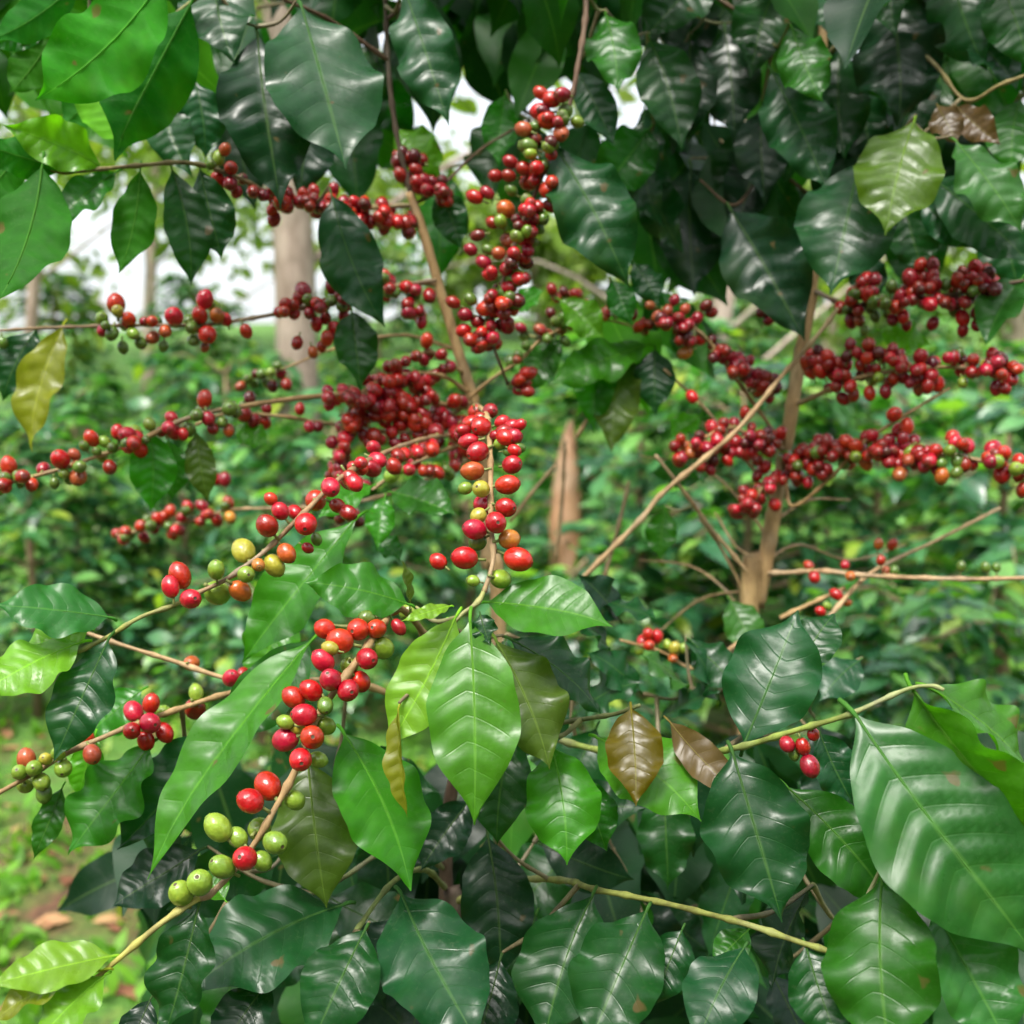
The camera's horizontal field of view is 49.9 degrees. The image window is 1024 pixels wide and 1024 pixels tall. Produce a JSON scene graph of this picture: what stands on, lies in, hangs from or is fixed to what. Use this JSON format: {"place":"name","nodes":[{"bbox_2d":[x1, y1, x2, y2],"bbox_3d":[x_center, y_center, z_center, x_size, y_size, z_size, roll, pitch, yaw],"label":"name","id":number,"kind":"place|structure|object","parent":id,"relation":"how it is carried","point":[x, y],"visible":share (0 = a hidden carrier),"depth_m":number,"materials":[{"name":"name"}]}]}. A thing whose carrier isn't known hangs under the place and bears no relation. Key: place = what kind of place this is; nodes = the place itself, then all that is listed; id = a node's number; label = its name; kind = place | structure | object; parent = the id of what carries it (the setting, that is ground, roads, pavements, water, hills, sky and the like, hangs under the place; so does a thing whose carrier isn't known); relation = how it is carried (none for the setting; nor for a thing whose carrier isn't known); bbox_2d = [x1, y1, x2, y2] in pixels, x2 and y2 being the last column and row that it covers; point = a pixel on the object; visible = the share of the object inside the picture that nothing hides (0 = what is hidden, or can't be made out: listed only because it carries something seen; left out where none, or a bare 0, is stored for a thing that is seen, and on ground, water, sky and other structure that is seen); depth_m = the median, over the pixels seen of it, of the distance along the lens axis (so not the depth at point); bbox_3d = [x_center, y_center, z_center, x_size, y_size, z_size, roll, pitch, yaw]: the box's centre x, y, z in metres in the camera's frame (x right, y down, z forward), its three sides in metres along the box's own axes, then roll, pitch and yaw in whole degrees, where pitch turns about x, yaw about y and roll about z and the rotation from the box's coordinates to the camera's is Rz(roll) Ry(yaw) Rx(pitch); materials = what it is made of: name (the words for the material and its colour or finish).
{"place":"outdoors","nodes":[
{"label":"outdoors","id":0,"kind":"place"},
{"bbox_2d":[0,306,1023,1023],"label":"ground","id":1,"kind":"structure","parent":0,"point":[46,898],"depth_m":5.18,"materials":[{"name":"green plant"}]},
{"bbox_2d":[0,568,18,626],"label":"coffee bush","id":2,"kind":"object","parent":1,"relation":"on","point":[14,578],"visible":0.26,"depth_m":6.82,"materials":[{"name":"green plant"}]},
{"bbox_2d":[0,270,138,422],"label":"coffee bush","id":3,"kind":"object","parent":1,"relation":"on","point":[45,291],"visible":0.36,"depth_m":11.62,"materials":[{"name":"green plant"}]},
{"bbox_2d":[0,375,174,631],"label":"coffee bush","id":4,"kind":"object","parent":1,"relation":"on","point":[95,402],"visible":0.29,"depth_m":6.77,"materials":[{"name":"green plant"}]},
{"bbox_2d":[0,412,177,717],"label":"coffee bush","id":5,"kind":"object","parent":1,"relation":"on","point":[29,528],"visible":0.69,"depth_m":4.94,"materials":[{"name":"green plant"}]},
{"bbox_2d":[29,528,190,693],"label":"coffee bush","id":6,"kind":"object","parent":1,"relation":"on","point":[77,538],"visible":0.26,"depth_m":5.30,"materials":[{"name":"green plant"}]},
{"bbox_2d":[62,427,284,693],"bbox_3d":[-1.660,0.270,5.466,1.197,1.395,1.084,4,5,43],"label":"coffee bush","id":7,"kind":"object","parent":1,"relation":"on","point":[198,569],"visible":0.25,"depth_m":5.22,"materials":[{"name":"green plant"}]},
{"bbox_2d":[123,273,265,428],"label":"coffee bush","id":8,"kind":"object","parent":1,"relation":"on","point":[184,292],"visible":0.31,"depth_m":10.86,"materials":[{"name":"green plant"}]},
{"bbox_2d":[100,347,356,650],"bbox_3d":[-1.649,-0.032,6.397,1.436,1.860,1.546,-2,4,-24],"label":"coffee bush","id":9,"kind":"object","parent":1,"relation":"on","point":[236,367],"visible":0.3,"depth_m":6.17,"materials":[{"name":"green plant"}]},
{"bbox_2d":[0,16,485,512],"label":"shade tree","id":10,"kind":"object","parent":1,"relation":"on","point":[384,186],"visible":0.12,"depth_m":9.25,"materials":[{"name":"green plant"}]},
{"bbox_2d":[0,9,511,395],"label":"shade tree","id":11,"kind":"object","parent":1,"relation":"on","point":[157,179],"visible":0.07,"depth_m":12.19,"materials":[{"name":"green plant"}]},
{"bbox_2d":[135,568,390,931],"bbox_3d":[-0.673,0.620,2.968,0.767,0.946,0.825,-1,4,-18],"label":"coffee bush","id":12,"kind":"object","parent":1,"relation":"on","point":[233,620],"visible":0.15,"depth_m":2.83,"materials":[{"name":"green plant"}]},
{"bbox_2d":[201,371,368,587],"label":"coffee bush","id":13,"kind":"object","parent":1,"relation":"on","point":[329,381],"visible":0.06,"depth_m":7.59,"materials":[{"name":"green plant"}]},
{"bbox_2d":[12,0,644,651],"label":"shade tree","id":14,"kind":"object","parent":1,"relation":"on","point":[296,258],"visible":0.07,"depth_m":6.33,"materials":[{"name":"beige plant"}]},
{"bbox_2d":[183,388,478,711],"bbox_3d":[-0.828,0.238,4.865,1.322,1.549,1.371,-2,5,-32],"label":"coffee bush","id":15,"kind":"object","parent":1,"relation":"on","point":[283,435],"visible":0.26,"depth_m":4.70,"materials":[{"name":"green plant"}]},
{"bbox_2d":[0,632,730,1009],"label":"leaf litter","id":16,"kind":"object","parent":1,"relation":"on","point":[48,920],"visible":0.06,"depth_m":2.92,"materials":[{"name":"brown plant"}]},
{"bbox_2d":[317,242,443,390],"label":"coffee bush","id":17,"kind":"object","parent":1,"relation":"on","point":[408,325],"visible":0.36,"depth_m":12.03,"materials":[{"name":"green plant"}]},
{"bbox_2d":[0,0,779,848],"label":"coffee shrub","id":18,"kind":"object","parent":1,"relation":"on","point":[310,94],"visible":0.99,"depth_m":0.84,"materials":[{"name":"green plant"}]},
{"bbox_2d":[345,374,498,600],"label":"coffee bush","id":19,"kind":"object","parent":1,"relation":"on","point":[448,594],"visible":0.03,"depth_m":7.77,"materials":[{"name":"green plant"}]},
{"bbox_2d":[343,348,613,656],"bbox_3d":[-0.241,0.034,5.832,1.494,1.821,1.388,-2,5,-28],"label":"coffee bush","id":20,"kind":"object","parent":1,"relation":"on","point":[480,365],"visible":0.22,"depth_m":5.62,"materials":[{"name":"green plant"}]},
{"bbox_2d":[0,575,1023,1023],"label":"coffee shrub","id":21,"kind":"object","parent":1,"relation":"on","point":[646,873],"visible":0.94,"depth_m":0.61,"materials":[{"name":"green plant"}]},
{"bbox_2d":[0,615,1023,1023],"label":"weeds","id":22,"kind":"object","parent":1,"relation":"on","point":[14,885],"visible":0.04,"depth_m":3.32,"materials":[{"name":"green plant"}]},
{"bbox_2d":[408,169,678,344],"bbox_3d":[0.537,-3.719,15.753,3.978,2.911,3.377,0,4,0],"label":"shade tree","id":23,"kind":"object","parent":1,"relation":"on","point":[580,265],"visible":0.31,"depth_m":15.30,"materials":[{"name":"green plant"}]},
{"bbox_2d":[459,374,630,546],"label":"coffee bush","id":24,"kind":"object","parent":1,"relation":"on","point":[554,440],"visible":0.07,"depth_m":8.50,"materials":[{"name":"green plant"}]},
{"bbox_2d":[548,421,588,731],"bbox_3d":[0.215,0.345,4.446,0.222,1.425,0.220,-2,4,-27],"label":"tree stump","id":25,"kind":"object","parent":1,"relation":"on","point":[571,513],"visible":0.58,"depth_m":4.37,"materials":[{"name":"brown wood"}]},
{"bbox_2d":[464,543,702,841],"bbox_3d":[0.149,0.591,2.922,0.710,1.001,0.784,1,4,10],"label":"coffee bush","id":26,"kind":"object","parent":1,"relation":"on","point":[586,557],"visible":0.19,"depth_m":2.88,"materials":[{"name":"green plant"}]},
{"bbox_2d":[458,317,814,700],"bbox_3d":[0.465,0.116,4.599,1.517,1.832,1.374,1,4,8],"label":"coffee bush","id":27,"kind":"object","parent":1,"relation":"on","point":[646,573],"visible":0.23,"depth_m":4.39,"materials":[{"name":"green plant"}]},
{"bbox_2d":[396,38,968,536],"bbox_3d":[1.975,-3.322,8.909,5.656,7.312,5.168,-4,5,-42],"label":"shade tree","id":28,"kind":"object","parent":1,"relation":"on","point":[724,312],"visible":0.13,"depth_m":9.10,"materials":[{"name":"brown plant"}]},
{"bbox_2d":[587,379,801,603],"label":"coffee bush","id":29,"kind":"object","parent":1,"relation":"on","point":[647,500],"visible":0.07,"depth_m":7.07,"materials":[{"name":"green plant"}]},
{"bbox_2d":[695,294,796,410],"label":"coffee bush","id":30,"kind":"object","parent":1,"relation":"on","point":[754,345],"visible":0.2,"depth_m":11.44,"materials":[{"name":"green plant"}]},
{"bbox_2d":[573,358,926,741],"bbox_3d":[0.793,0.258,4.045,1.421,1.629,1.473,-1,4,-20],"label":"coffee bush","id":31,"kind":"object","parent":1,"relation":"on","point":[678,598],"visible":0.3,"depth_m":3.88,"materials":[{"name":"green plant"}]},
{"bbox_2d":[509,0,1023,734],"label":"coffee shrub","id":32,"kind":"object","parent":1,"relation":"on","point":[893,130],"visible":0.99,"depth_m":0.96,"materials":[{"name":"green plant"}]},
{"bbox_2d":[687,179,966,354],"bbox_3d":[4.329,-3.452,14.916,3.901,3.282,3.453,3,5,34],"label":"shade tree","id":33,"kind":"object","parent":1,"relation":"on","point":[834,327],"visible":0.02,"depth_m":14.79,"materials":[{"name":"green plant"}]},
{"bbox_2d":[752,399,915,573],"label":"coffee bush","id":34,"kind":"object","parent":1,"relation":"on","point":[826,532],"visible":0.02,"depth_m":7.58,"materials":[{"name":"green plant"}]},
{"bbox_2d":[728,384,1023,746],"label":"coffee bush","id":35,"kind":"object","parent":1,"relation":"on","point":[924,427],"visible":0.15,"depth_m":4.20,"materials":[{"name":"green plant"}]},
{"bbox_2d":[767,573,1023,923],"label":"coffee bush","id":36,"kind":"object","parent":1,"relation":"on","point":[924,660],"visible":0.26,"depth_m":2.31,"materials":[{"name":"green plant"}]},
{"bbox_2d":[834,266,967,422],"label":"coffee bush","id":37,"kind":"object","parent":1,"relation":"on","point":[918,317],"visible":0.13,"depth_m":10.94,"materials":[{"name":"green plant"}]},
{"bbox_2d":[784,92,1023,399],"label":"shade tree","id":38,"kind":"object","parent":1,"relation":"on","point":[1016,328],"visible":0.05,"depth_m":11.85,"materials":[{"name":"green plant"}]},
{"bbox_2d":[791,371,1023,734],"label":"coffee bush","id":39,"kind":"object","parent":1,"relation":"on","point":[1001,414],"visible":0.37,"depth_m":3.43,"materials":[{"name":"green plant"}]},
{"bbox_2d":[868,339,1023,630],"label":"coffee bush","id":40,"kind":"object","parent":1,"relation":"on","point":[1012,348],"visible":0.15,"depth_m":6.84,"materials":[{"name":"green plant"}]},
{"bbox_2d":[0,0,1023,334],"label":"sky","id":41,"kind":"structure","parent":0,"point":[131,288],"materials":[{"name":"white"}]}
]}

